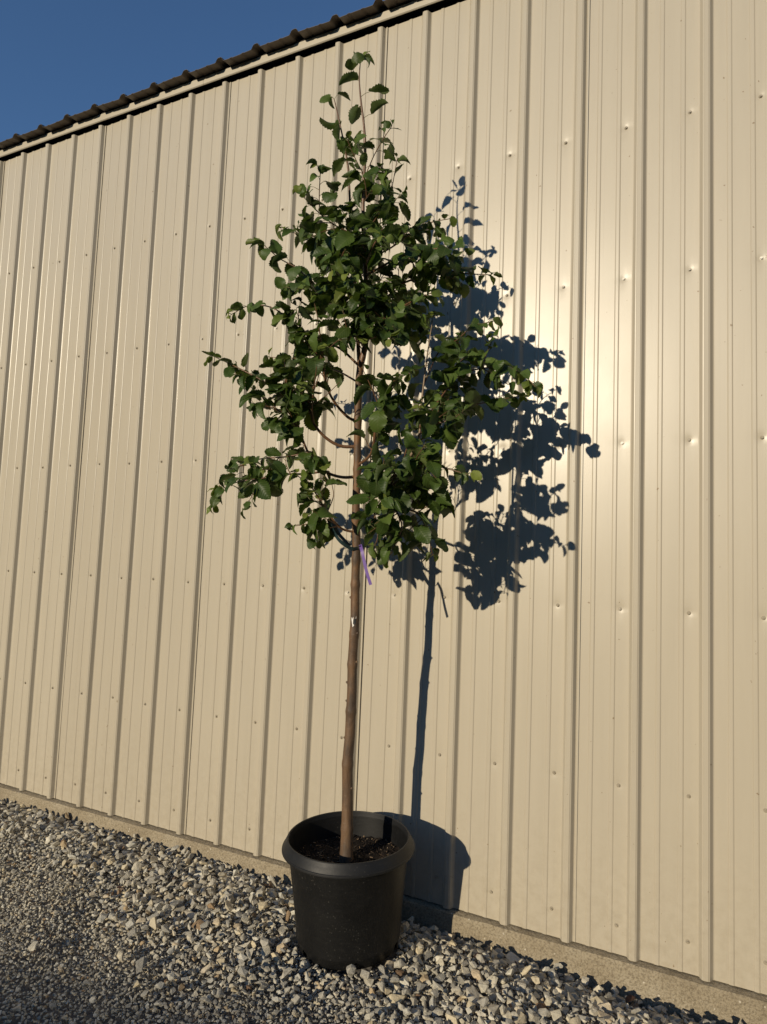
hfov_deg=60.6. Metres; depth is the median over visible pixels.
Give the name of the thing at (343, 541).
label strap
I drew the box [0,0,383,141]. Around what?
sky
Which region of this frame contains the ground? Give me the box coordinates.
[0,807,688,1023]
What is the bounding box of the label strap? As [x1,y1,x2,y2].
[327,518,359,549]
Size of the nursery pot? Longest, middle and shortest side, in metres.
0.482 x 0.480 x 0.369 m
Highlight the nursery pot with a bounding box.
[282,811,414,970]
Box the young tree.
[202,50,542,862]
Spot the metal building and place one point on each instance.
(560, 750)
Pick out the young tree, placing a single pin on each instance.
(372, 308)
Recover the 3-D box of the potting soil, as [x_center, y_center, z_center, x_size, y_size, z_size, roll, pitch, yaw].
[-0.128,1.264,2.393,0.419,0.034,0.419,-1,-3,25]
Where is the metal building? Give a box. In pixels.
[0,0,766,1023]
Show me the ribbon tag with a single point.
(365, 565)
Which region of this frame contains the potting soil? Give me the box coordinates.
[297,834,399,862]
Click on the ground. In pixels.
(375, 968)
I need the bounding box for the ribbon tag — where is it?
[359,544,371,584]

